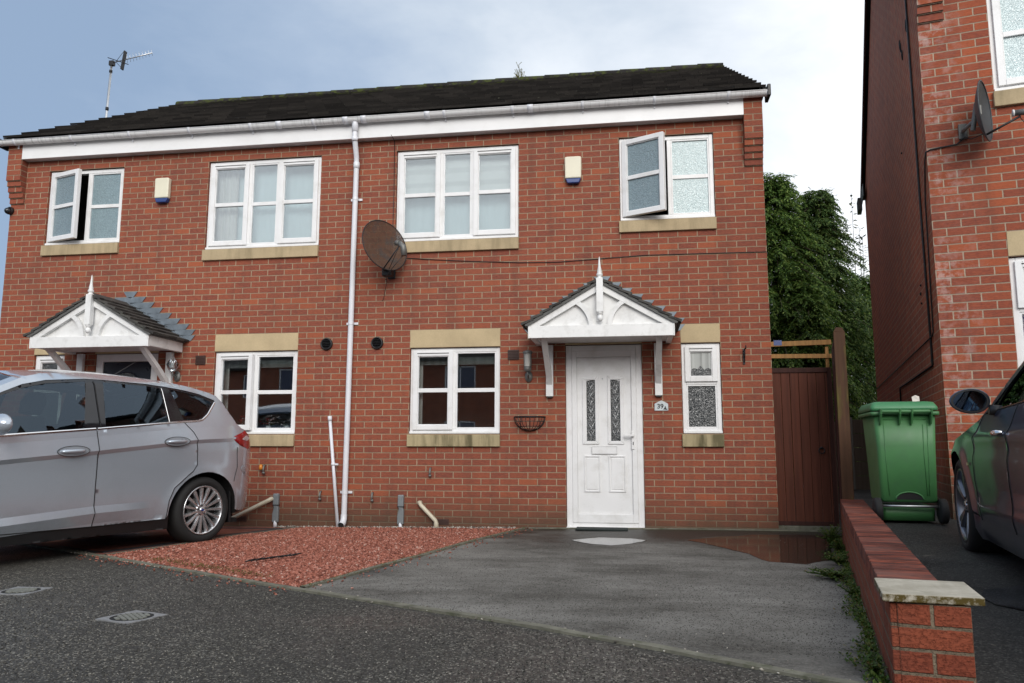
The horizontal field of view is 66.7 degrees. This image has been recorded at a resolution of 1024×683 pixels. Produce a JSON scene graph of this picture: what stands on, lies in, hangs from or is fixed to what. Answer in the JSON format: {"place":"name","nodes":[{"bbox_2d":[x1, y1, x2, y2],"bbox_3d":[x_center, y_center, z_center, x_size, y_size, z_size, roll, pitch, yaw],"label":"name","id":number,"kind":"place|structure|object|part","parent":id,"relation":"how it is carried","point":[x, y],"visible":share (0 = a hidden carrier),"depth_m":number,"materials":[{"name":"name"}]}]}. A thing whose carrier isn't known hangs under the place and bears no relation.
{"place":"outdoors","nodes":[
{"label":"outdoors","id":0,"kind":"place"},
{"bbox_2d":[42,526,285,554],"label":"block paving","id":1,"kind":"structure","parent":0,"point":[121,541],"depth_m":7.64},
{"bbox_2d":[30,542,99,552],"bbox_3d":[-4.140,1.888,7.128,1.382,0.020,0.100,-6,-10,36],"label":"paving border","id":2,"kind":"object","parent":1,"relation":"on","point":[60,546],"visible":0.48,"depth_m":7.07,"materials":[{"name":"grey concrete"}]},
{"bbox_2d":[100,528,284,552],"bbox_3d":[-3.109,2.028,7.974,0.194,0.065,2.652,-3,-8,19],"label":"paving border","id":3,"kind":"object","parent":1,"relation":"on","point":[155,545],"visible":0.48,"depth_m":7.30,"materials":[{"name":"grey concrete"}]},
{"bbox_2d":[222,527,273,528],"bbox_3d":[-3.665,2.244,9.339,1.880,0.038,0.100,-1,-8,9],"label":"paving border","id":4,"kind":"object","parent":1,"relation":"on","point":[245,528],"visible":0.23,"depth_m":9.21,"materials":[{"name":"grey concrete"}]},
{"bbox_2d":[276,525,515,528],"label":"pale pebbles","id":5,"kind":"object","parent":1,"relation":"on","point":[471,527],"visible":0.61,"depth_m":9.21,"materials":[{"name":"beige gravel"}]},
{"bbox_2d":[0,545,820,682],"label":"road","id":6,"kind":"structure","parent":0,"point":[22,560],"depth_m":3.58,"materials":[{"name":"grey asphalt"}]},
{"bbox_2d":[0,587,52,594],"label":"access cover","id":7,"kind":"object","parent":6,"relation":"on","point":[21,591],"visible":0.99,"depth_m":4.92,"materials":[{"name":"metal"}]},
{"bbox_2d":[0,362,249,546],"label":"parked car","id":8,"kind":"object","parent":6,"relation":"on","point":[84,454],"visible":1,"depth_m":6.75,"materials":[{"name":"silver metal"}]},
{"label":"side window","id":9,"kind":"part","parent":8,"relation":"part of","materials":[{"name":"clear glass"}]},
{"bbox_3d":[-3.738,1.078,6.044,0.110,0.808,1.149,-4,-9,28],"label":"front door","id":10,"kind":"part","parent":8,"relation":"part of","materials":[{"name":"silver metal"}]},
{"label":"side window","id":11,"kind":"part","parent":8,"relation":"part of","materials":[{"name":"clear glass"}]},
{"bbox_3d":[-3.252,1.163,6.987,0.116,0.896,1.036,-4,-9,28],"label":"rear door","id":12,"kind":"part","parent":8,"relation":"part of","materials":[{"name":"silver metal"}]},
{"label":"side window","id":13,"kind":"part","parent":8,"relation":"part of","materials":[{"name":"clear glass"}]},
{"bbox_2d":[95,610,167,623],"bbox_3d":[-2.040,1.481,4.181,0.250,0.015,0.250,-4,-9,26],"label":"access cover","id":14,"kind":"object","parent":6,"relation":"on","point":[131,617],"visible":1,"depth_m":4.16,"materials":[{"name":"metal"}]},
{"bbox_2d":[0,571,783,682],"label":"road chippings","id":15,"kind":"object","parent":6,"relation":"on","point":[261,635],"visible":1,"depth_m":3.45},
{"bbox_2d":[8,536,821,681],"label":"grit","id":16,"kind":"object","parent":6,"relation":"on","point":[464,643],"visible":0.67,"depth_m":3.78,"materials":[{"name":"grey gravel"}]},
{"bbox_2d":[0,0,868,403],"label":"sky","id":17,"kind":"structure","parent":0,"point":[54,54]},
{"bbox_2d":[309,528,889,682],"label":"driveway","id":18,"kind":"structure","parent":0,"point":[830,666],"depth_m":4.82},
{"bbox_2d":[76,527,537,594],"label":"spilt chippings","id":19,"kind":"object","parent":18,"relation":"on","point":[97,557],"visible":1,"depth_m":5.99,"materials":[{"name":"red gravel"}]},
{"bbox_2d":[321,535,852,659],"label":"driveway chippings","id":20,"kind":"object","parent":18,"relation":"on","point":[545,592],"visible":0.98,"depth_m":4.62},
{"bbox_2d":[575,527,627,530],"bbox_3d":[1.013,2.113,8.779,0.580,0.016,0.250,-1,-8,9],"label":"door mat","id":21,"kind":"object","parent":18,"relation":"on","point":[603,528],"depth_m":8.74,"materials":[{"name":"grey metal"}]},
{"bbox_2d":[573,537,646,544],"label":"puddle","id":22,"kind":"object","parent":18,"relation":"on","point":[609,541],"visible":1,"depth_m":7.66,"materials":[{"name":"grey liquid"}]},
{"bbox_2d":[689,534,831,563],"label":"puddle","id":23,"kind":"object","parent":18,"relation":"on","point":[798,549],"visible":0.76,"depth_m":7.22,"materials":[{"name":"brown liquid"}]},
{"bbox_2d":[779,525,839,529],"bbox_3d":[3.308,2.093,8.701,0.660,0.068,0.100,-1,-8,9],"label":"threshold","id":24,"kind":"object","parent":18,"relation":"on","point":[790,527],"visible":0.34,"depth_m":8.66,"materials":[{"name":"concrete"}]},
{"bbox_2d":[772,367,839,526],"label":"side gate","id":25,"kind":"structure","parent":24,"relation":"on","point":[807,476],"depth_m":8.81,"materials":[{"name":"brown wood"}]},
{"bbox_2d":[771,340,831,366],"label":"trellis rails","id":26,"kind":"object","parent":25,"relation":"attached to","point":[781,343],"visible":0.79,"depth_m":8.95,"materials":[{"name":"brown wood"}]},
{"bbox_2d":[805,566,853,578],"bbox_3d":[2.151,1.570,5.293,0.348,0.090,0.368,5,-9,-33],"label":"weed","id":27,"kind":"object","parent":18,"relation":"on","point":[832,573],"visible":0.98,"depth_m":5.25,"materials":[{"name":"green plant"}]},
{"bbox_2d":[816,524,842,543],"bbox_3d":[3.035,1.836,7.405,0.302,0.191,0.277,-1,-8,9],"label":"weed","id":28,"kind":"object","parent":18,"relation":"on","point":[833,532],"visible":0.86,"depth_m":7.40,"materials":[{"name":"green plant"}]},
{"bbox_2d":[822,550,848,563],"bbox_3d":[2.544,1.687,6.070,0.240,0.115,0.181,-5,-9,35],"label":"weed","id":29,"kind":"object","parent":18,"relation":"on","point":[840,560],"visible":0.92,"depth_m":6.06,"materials":[{"name":"green plant"}]},
{"bbox_2d":[826,538,845,550],"bbox_3d":[2.873,1.789,6.833,0.196,0.129,0.196,-1,-8,9],"label":"weed","id":30,"kind":"object","parent":18,"relation":"on","point":[837,546],"visible":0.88,"depth_m":6.82,"materials":[{"name":"green plant"}]},
{"bbox_2d":[831,341,841,529],"bbox_3d":[3.462,1.017,8.256,0.028,2.000,0.848,-3,-8,21],"label":"fence panel","id":31,"kind":"object","parent":18,"relation":"on","point":[836,425],"visible":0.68,"depth_m":8.15,"materials":[{"name":"brown wood"}]},
{"bbox_2d":[837,584,860,595],"bbox_3d":[1.996,1.464,4.579,0.186,0.065,0.124,-4,-9,28],"label":"weed","id":32,"kind":"object","parent":18,"relation":"on","point":[857,590],"visible":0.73,"depth_m":4.57,"materials":[{"name":"green plant"}]},
{"bbox_2d":[824,537,892,682],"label":"wall foot weeds","id":33,"kind":"object","parent":18,"relation":"on","point":[867,628],"depth_m":3.42,"materials":[{"name":"green plant"}]},
{"bbox_2d":[865,657,887,673],"bbox_3d":[1.293,1.167,2.781,0.096,0.060,0.079,3,-8,-20],"label":"weed","id":34,"kind":"object","parent":18,"relation":"on","point":[874,666],"visible":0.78,"depth_m":2.77,"materials":[{"name":"green plant"}]},
{"bbox_2d":[786,486,840,528],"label":"ground","id":35,"kind":"structure","parent":0,"point":[822,506],"depth_m":12.16,"materials":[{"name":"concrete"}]},
{"bbox_2d":[105,526,302,554],"bbox_3d":[-2.938,2.066,7.990,0.142,0.152,3.028,-2,-8,17],"label":"paving edging","id":36,"kind":"object","parent":35,"relation":"on","point":[188,542],"visible":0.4,"depth_m":7.33,"materials":[{"name":"concrete"}]},
{"bbox_2d":[0,63,778,528],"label":"semi detached house","id":37,"kind":"structure","parent":35,"relation":"on","point":[246,265],"depth_m":9.61,"materials":[{"name":"red brick"}]},
{"bbox_2d":[4,207,13,214],"bbox_3d":[-6.918,-1.802,10.692,0.110,0.113,0.095,-1,-8,9],"label":"security camera","id":38,"kind":"object","parent":37,"relation":"attached to","point":[9,210],"visible":1,"depth_m":10.68,"materials":[{"name":"black plastic"}]},
{"bbox_2d":[34,349,64,369],"bbox_3d":[-6.139,0.594,10.339,0.450,1.267,0.106,-1,-8,9],"label":"window","id":39,"kind":"structure","parent":37,"relation":"in","point":[42,362],"depth_m":10.36,"materials":[{"name":"white plastic"}]},
{"bbox_2d":[40,168,123,255],"bbox_3d":[-5.818,-1.760,10.534,1.140,1.194,0.253,-1,-8,9],"label":"window","id":40,"kind":"structure","parent":37,"relation":"in","point":[105,187],"depth_m":10.56,"materials":[{"name":"white plastic"}]},
{"bbox_2d":[96,353,157,379],"bbox_3d":[-5.026,1.247,10.088,0.892,2.176,0.080,-1,-8,9],"label":"door","id":41,"kind":"structure","parent":37,"relation":"in","point":[106,363],"depth_m":10.19,"materials":[{"name":"white plastic"}]},
{"bbox_2d":[105,50,152,116],"bbox_3d":[-6.361,-3.598,12.776,0.930,2.542,0.069,-2,-8,16],"label":"tv aerial","id":42,"kind":"object","parent":37,"relation":"attached to","point":[112,62],"visible":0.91,"depth_m":12.94,"materials":[{"name":"metal"}]},
{"bbox_2d":[154,178,171,203],"bbox_3d":[-4.651,-2.009,10.372,0.204,0.337,0.071,-1,-8,9],"label":"alarm box","id":43,"kind":"object","parent":37,"relation":"attached to","point":[162,190],"visible":1,"depth_m":10.34,"materials":[{"name":"white plastic"}]},
{"bbox_2d":[166,355,180,381],"bbox_3d":[-4.318,0.341,9.935,0.156,0.328,0.194,-1,-8,9],"label":"wall lantern","id":44,"kind":"object","parent":37,"relation":"attached to","point":[176,375],"depth_m":9.96,"materials":[{"name":"grey metal"}]},
{"bbox_2d":[195,355,205,364],"bbox_3d":[-3.998,0.239,9.991,0.136,0.120,0.018,-1,-8,9],"label":"wall vent","id":45,"kind":"object","parent":37,"relation":"attached to","point":[200,360],"depth_m":9.98,"materials":[{"name":"brown plastic"}]},
{"bbox_2d":[236,516,246,521],"bbox_3d":[-3.376,2.193,9.643,0.200,0.065,0.028,-1,-8,9],"label":"air brick","id":46,"kind":"object","parent":37,"relation":"attached to","point":[242,518],"visible":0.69,"depth_m":9.63,"materials":[{"name":"brown brick"}]},
{"bbox_2d":[232,497,272,517],"bbox_3d":[-3.205,2.064,9.584,0.583,0.310,0.094,-1,-8,9],"label":"waste pipe","id":47,"kind":"object","parent":37,"relation":"attached to","point":[254,507],"visible":0.85,"depth_m":9.54,"materials":[{"name":"beige plastic"}]},
{"bbox_2d":[214,333,297,445],"bbox_3d":[-3.249,0.617,9.905,1.140,1.421,0.219,-1,-8,9],"label":"window","id":48,"kind":"structure","parent":37,"relation":"in","point":[275,341],"depth_m":9.87,"materials":[{"name":"white plastic"}]},
{"bbox_2d":[202,157,321,260],"bbox_3d":[-3.240,-1.774,10.242,1.675,1.450,0.242,-1,-8,9],"label":"window","id":49,"kind":"structure","parent":37,"relation":"in","point":[261,209],"depth_m":10.27,"materials":[{"name":"white plastic"}]},
{"bbox_2d":[259,464,265,473],"bbox_3d":[-3.095,1.579,9.645,0.078,0.117,0.059,0,-8,-3],"label":"wall fitting","id":50,"kind":"object","parent":37,"relation":"attached to","point":[261,467],"depth_m":9.62,"materials":[{"name":"orange metal"}]},
{"bbox_2d":[259,415,278,427],"bbox_3d":[-3.104,1.060,9.946,0.281,0.234,0.166,0,-8,-1],"label":"flower vase","id":51,"kind":"object","parent":37,"relation":"in","point":[269,426],"visible":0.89,"depth_m":9.93,"materials":[{"name":"white plastic"}]},
{"bbox_2d":[272,493,279,526],"bbox_3d":[-2.897,2.070,9.549,0.080,0.405,0.050,-1,-8,9],"label":"cable guard","id":52,"kind":"object","parent":37,"relation":"attached to","point":[275,513],"visible":0.95,"depth_m":9.53,"materials":[{"name":"grey plastic"}]},
{"bbox_2d":[280,418,290,427],"bbox_3d":[-2.896,1.076,9.918,0.198,0.195,0.090,-3,-8,22],"label":"flower vase","id":53,"kind":"object","parent":37,"relation":"in","point":[285,426],"visible":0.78,"depth_m":9.90,"materials":[{"name":"white"}]},
{"bbox_2d":[320,338,332,349],"bbox_3d":[-2.323,0.032,9.747,0.156,0.156,0.031,-1,-8,9],"label":"round vent","id":54,"kind":"object","parent":37,"relation":"attached to","point":[326,343],"visible":1,"depth_m":9.74,"materials":[{"name":"black plastic"}]},
{"bbox_2d":[328,416,338,526],"bbox_3d":[-2.165,1.577,9.456,0.228,1.345,0.057,-4,-9,26],"label":"leaning pipe","id":55,"kind":"object","parent":37,"relation":"attached to","point":[333,463],"visible":0.9,"depth_m":9.44,"materials":[{"name":"plastic"}]},
{"bbox_2d":[371,337,382,348],"bbox_3d":[-1.673,0.019,9.646,0.156,0.156,0.031,-1,-8,9],"label":"round vent","id":56,"kind":"object","parent":37,"relation":"attached to","point":[376,342],"visible":1,"depth_m":9.64,"materials":[{"name":"black plastic"}]},
{"bbox_2d":[362,220,406,300],"bbox_3d":[-1.488,-1.024,9.488,0.540,0.960,0.570,-1,-8,9],"label":"satellite dish","id":57,"kind":"object","parent":37,"relation":"attached to","point":[389,271],"visible":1,"depth_m":9.53,"materials":[{"name":"grey metal"}]},
{"bbox_2d":[390,135,394,248],"bbox_3d":[-1.522,-1.861,9.825,0.033,1.514,0.136,-1,-8,9],"label":"dish cable","id":58,"kind":"object","parent":37,"relation":"attached to","point":[394,172],"visible":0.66,"depth_m":9.93,"materials":[{"name":"black plastic"}]},
{"bbox_2d":[397,495,403,526],"bbox_3d":[-1.331,2.039,9.307,0.080,0.405,0.050,-1,-8,9],"label":"cable guard","id":59,"kind":"object","parent":37,"relation":"attached to","point":[400,517],"visible":0.95,"depth_m":9.29,"materials":[{"name":"grey plastic"}]},
{"bbox_2d":[417,500,438,527],"bbox_3d":[-0.995,2.065,9.221,0.272,0.352,0.092,-2,-8,16],"label":"drain pipe","id":60,"kind":"object","parent":37,"relation":"attached to","point":[427,511],"visible":0.89,"depth_m":9.19,"materials":[{"name":"beige plastic"}]},
{"bbox_2d":[432,519,448,524],"bbox_3d":[-0.846,2.144,9.252,0.200,0.065,0.028,-1,-8,9],"label":"air brick","id":61,"kind":"object","parent":37,"relation":"attached to","point":[443,521],"visible":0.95,"depth_m":9.24,"materials":[{"name":"brown brick"}]},
{"bbox_2d":[407,328,499,446],"bbox_3d":[-0.693,0.566,9.510,1.140,1.421,0.218,-1,-8,9],"label":"window","id":62,"kind":"structure","parent":37,"relation":"in","point":[454,337],"depth_m":9.47,"materials":[{"name":"white plastic"}]},
{"bbox_2d":[393,145,518,252],"bbox_3d":[-0.683,-1.825,9.847,1.675,1.450,0.242,-1,-8,9],"label":"window","id":63,"kind":"structure","parent":37,"relation":"in","point":[466,199],"depth_m":9.87,"materials":[{"name":"white plastic"}]},
{"bbox_2d":[508,350,518,359],"bbox_3d":[0.016,0.160,9.370,0.136,0.120,0.018,-1,-8,9],"label":"wall vent","id":64,"kind":"object","parent":37,"relation":"attached to","point":[513,354],"depth_m":9.36,"materials":[{"name":"brown plastic"}]},
{"bbox_2d":[514,62,524,76],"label":"ridge weed","id":65,"kind":"object","parent":37,"relation":"on","point":[517,74],"visible":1,"depth_m":13.92,"materials":[{"name":"plant"}]},
{"bbox_2d":[523,350,532,381],"bbox_3d":[0.189,0.291,9.244,0.120,0.372,0.171,-1,-8,9],"label":"wall lantern","id":66,"kind":"object","parent":37,"relation":"attached to","point":[527,363],"depth_m":9.20,"materials":[{"name":"grey metal"}]},
{"bbox_2d":[514,416,545,430],"bbox_3d":[0.197,0.962,9.147,0.382,0.182,0.184,-1,-8,9],"label":"wall basket","id":67,"kind":"object","parent":37,"relation":"attached to","point":[532,429],"depth_m":9.14,"materials":[{"name":"black metal"}]},
{"bbox_2d":[565,156,580,183],"bbox_3d":[0.748,-2.096,9.533,0.204,0.337,0.071,-1,-8,9],"label":"alarm box","id":68,"kind":"object","parent":37,"relation":"attached to","point":[572,169],"visible":1,"depth_m":9.50,"materials":[{"name":"beige plastic"}]},
{"bbox_2d":[407,251,767,262],"bbox_3d":[0.885,-0.986,9.699,4.347,0.125,0.616,-1,-8,9],"label":"aerial cable","id":69,"kind":"object","parent":37,"relation":"attached to","point":[585,259],"visible":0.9,"depth_m":9.40,"materials":[{"name":"black plastic"}]},
{"bbox_2d":[566,345,644,527],"bbox_3d":[1.083,1.105,9.112,0.900,2.141,0.145,-1,-8,9],"label":"door","id":70,"kind":"structure","parent":37,"relation":"in","point":[605,454],"depth_m":9.11,"materials":[{"name":"white plastic"}]},
{"bbox_2d":[654,401,667,410],"bbox_3d":[1.730,0.742,9.021,0.156,0.117,0.013,-1,-8,9],"label":"house number","id":71,"kind":"object","parent":37,"relation":"attached to","point":[661,406],"visible":1,"depth_m":9.02,"materials":[{"name":"white plastic"}]},
{"bbox_2d":[619,131,716,232],"bbox_3d":[1.846,-1.917,9.309,1.140,1.194,0.331,-1,-8,9],"label":"window","id":72,"kind":"structure","parent":37,"relation":"in","point":[690,174],"depth_m":9.36,"materials":[{"name":"white plastic"}]},
{"bbox_2d":[680,324,723,446],"bbox_3d":[2.191,0.504,9.023,0.465,1.421,0.138,-1,-8,9],"label":"window","id":73,"kind":"structure","parent":37,"relation":"in","point":[700,363],"depth_m":9.02,"materials":[{"name":"white plastic"}]},
{"bbox_2d":[743,345,745,363],"bbox_3d":[2.653,0.151,8.865,0.024,0.198,0.192,-1,-8,9],"label":"hanging bracket","id":74,"kind":"object","parent":37,"relation":"attached to","point":[744,355],"visible":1,"depth_m":8.92,"materials":[{"name":"black metal"}]},
{"bbox_2d":[300,527,526,587],"bbox_3d":[-0.592,1.918,7.035,0.045,0.128,4.358,-3,-8,20],"label":"driveway edging","id":75,"kind":"object","parent":35,"relation":"on","point":[381,566],"visible":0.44,"depth_m":6.14,"materials":[{"name":"concrete"}]},
{"bbox_2d":[301,527,528,586],"bbox_3d":[-0.596,1.867,7.036,0.131,0.045,4.342,-3,-8,20],"label":"drive edge moss","id":76,"kind":"object","parent":75,"relation":"on","point":[415,555],"visible":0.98,"depth_m":6.40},
{"bbox_2d":[20,544,864,682],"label":"road edging","id":77,"kind":"object","parent":35,"relation":"on","point":[724,660],"visible":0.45,"depth_m":3.70,"materials":[{"name":"concrete"}]},
{"bbox_2d":[68,551,850,679],"bbox_3d":[-1.268,1.511,4.810,6.612,0.113,0.290,-6,-10,39],"label":"edging debris","id":78,"kind":"object","parent":77,"relation":"on","point":[761,669],"visible":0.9,"depth_m":4.48,"materials":[{"name":"gravel"}]},
{"bbox_2d":[529,527,841,531],"bbox_3d":[1.905,2.165,8.779,3.460,0.121,0.050,-1,-8,9],"label":"wall base strip","id":79,"kind":"object","parent":35,"relation":"on","point":[693,529],"depth_m":8.74,"materials":[{"name":"concrete"}]},
{"bbox_2d":[763,172,870,488],"bbox_3d":[6.027,0.055,17.824,4.467,8.116,4.319,-6,-10,38],"label":"conifer tree","id":80,"kind":"object","parent":35,"relation":"on","point":[782,221],"visible":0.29,"depth_m":17.44,"materials":[{"name":"green plant"}]},
{"bbox_2d":[772,290,866,487],"bbox_3d":[6.377,1.319,16.620,3.068,4.788,3.140,-7,-10,40],"label":"conifer tree","id":81,"kind":"object","parent":35,"relation":"on","point":[818,305],"visible":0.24,"depth_m":16.51,"materials":[{"name":"green plant"}]},
{"bbox_2d":[773,187,876,461],"bbox_3d":[7.257,0.298,18.127,3.756,7.902,3.885,4,-9,-28],"label":"conifer tree","id":82,"kind":"object","parent":35,"relation":"on","point":[820,211],"visible":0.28,"depth_m":17.85,"materials":[{"name":"green plant"}]},
{"bbox_2d":[833,327,853,499],"bbox_3d":[3.333,1.002,7.793,0.108,2.304,0.100,-3,-8,21],"label":"gate post","id":83,"kind":"object","parent":35,"relation":"on","point":[846,467],"visible":0.79,"depth_m":7.79,"materials":[{"name":"brown wood"}]},
{"bbox_2d":[818,417,870,503],"bbox_3d":[5.026,1.885,11.421,1.170,1.540,0.100,-1,-8,9],"label":"boundary fence","id":84,"kind":"object","parent":35,"relation":"on","point":[861,480],"visible":0.19,"depth_m":11.41,"materials":[{"name":"brown wood"}]},
{"bbox_2d":[835,195,868,355],"bbox_3d":[8.710,-0.136,19.549,2.041,7.350,1.108,-1,-8,9],"label":"young tree","id":85,"kind":"object","parent":35,"relation":"on","point":[860,237],"visible":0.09,"depth_m":19.81,"materials":[{"name":"green plant"}]},
{"bbox_2d":[844,274,876,414],"bbox_3d":[8.646,1.162,18.673,3.276,5.671,3.127,-1,-8,9],"label":"conifer tree","id":86,"kind":"object","parent":35,"relation":"on","point":[865,290],"visible":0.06,"depth_m":18.61,"materials":[{"name":"green plant"}]},
{"bbox_2d":[840,499,976,682],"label":"garden wall","id":87,"kind":"structure","parent":35,"relation":"on","point":[924,643],"depth_m":2.56,"materials":[{"name":"brick"}]},
{"bbox_2d":[874,578,984,605],"bbox_3d":[1.421,0.859,2.678,0.301,0.026,0.348,-3,-8,20],"label":"cap stone","id":88,"kind":"object","parent":87,"relation":"on","point":[926,591],"visible":1,"depth_m":2.58,"materials":[{"name":"beige stone"}]},
{"bbox_2d":[857,0,1023,519],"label":"detached house","id":89,"kind":"structure","parent":35,"relation":"on","point":[959,49],"depth_m":7.02,"materials":[{"name":"brick"}]},
{"bbox_2d":[899,0,933,401],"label":"side cable","id":90,"kind":"object","parent":89,"relation":"attached to","point":[920,210],"visible":0.94,"depth_m":7.55,"materials":[{"name":"black plastic"}]},
{"bbox_2d":[876,138,964,388],"bbox_3d":[5.230,-0.480,10.344,0.323,1.722,7.537,-3,-8,21],"label":"side cable","id":91,"kind":"object","parent":89,"relation":"attached to","point":[927,340],"visible":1,"depth_m":7.15,"materials":[{"name":"black plastic"}]},
{"bbox_2d":[958,80,1023,141],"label":"satellite dish","id":92,"kind":"object","parent":89,"relation":"attached to","point":[982,114],"visible":1,"depth_m":6.76,"materials":[{"name":"grey metal"}]},
{"bbox_2d":[986,0,1023,107],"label":"window","id":93,"kind":"structure","parent":89,"relation":"in","point":[1005,17],"depth_m":6.94,"materials":[{"name":"white plastic"}]},
{"bbox_2d":[1006,230,1023,367],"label":"window","id":94,"kind":"structure","parent":89,"relation":"in","point":[1015,239],"depth_m":6.67,"materials":[{"name":"white plastic"}]},
{"bbox_2d":[854,490,1023,682],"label":"neighbour driveway","id":95,"kind":"structure","parent":0,"point":[938,550],"depth_m":4.29,"materials":[{"name":"grey asphalt"}]},
{"bbox_2d":[858,401,949,523],"bbox_3d":[3.320,1.023,6.662,0.546,0.992,0.740,-2,-8,15],"label":"wheelie bin","id":96,"kind":"object","parent":95,"relation":"on","point":[900,446],"visible":0.94,"depth_m":6.41,"materials":[{"name":"green plastic"}]},
{"bbox_2d":[912,395,919,400],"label":"litter","id":97,"kind":"object","parent":96,"relation":"on","point":[915,398],"visible":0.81,"depth_m":6.57,"materials":[{"name":"paper"}]},
{"bbox_2d":[949,361,1023,558],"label":"parked car","id":98,"kind":"object","parent":95,"relation":"on","point":[987,456],"visible":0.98,"depth_m":4.38,"materials":[{"name":"metal"}]},
{"bbox_3d":[2.658,0.696,4.308,0.109,0.643,0.930,-3,-8,21],"label":"front door","id":99,"kind":"part","parent":98,"relation":"part of","materials":[{"name":"metal"}]},
{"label":"side window","id":100,"kind":"part","parent":98,"relation":"part of","materials":[{"name":"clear glass"}]},
{"bbox_3d":[2.330,0.558,3.427,0.096,0.678,1.030,-3,-8,20],"label":"rear door","id":101,"kind":"part","parent":98,"relation":"part of","materials":[{"name":"metal"}]},
{"bbox_2d":[982,585,1023,609],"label":"wet patch","id":102,"kind":"object","parent":95,"relation":"on","point":[1012,597],"visible":0.97,"depth_m":3.80,"materials":[{"name":"black asphalt"}]},
{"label":"gravel bed","id":103,"kind":"structure","parent":0,"visible":0},
{"bbox_2d":[107,526,515,586],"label":"red gravel","id":104,"kind":"structure","parent":103,"relation":"on","point":[356,548],"depth_m":6.83,"materials":[{"name":"red gravel"}]},
{"bbox_2d":[144,554,274,576],"bbox_3d":[-2.290,1.684,5.866,1.624,0.021,0.294,-6,-10,37],"label":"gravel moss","id":105,"kind":"object","parent":104,"relation":"on","point":[210,567],"visible":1,"depth_m":5.78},
{"bbox_2d":[245,552,301,561],"bbox_3d":[-1.906,1.728,6.247,0.050,0.024,0.527,-6,-10,37],"label":"rubber strip","id":106,"kind":"object","parent":104,"relation":"on","point":[281,556],"visible":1,"depth_m":6.23,"materials":[{"name":"black rubber"}]}
]}

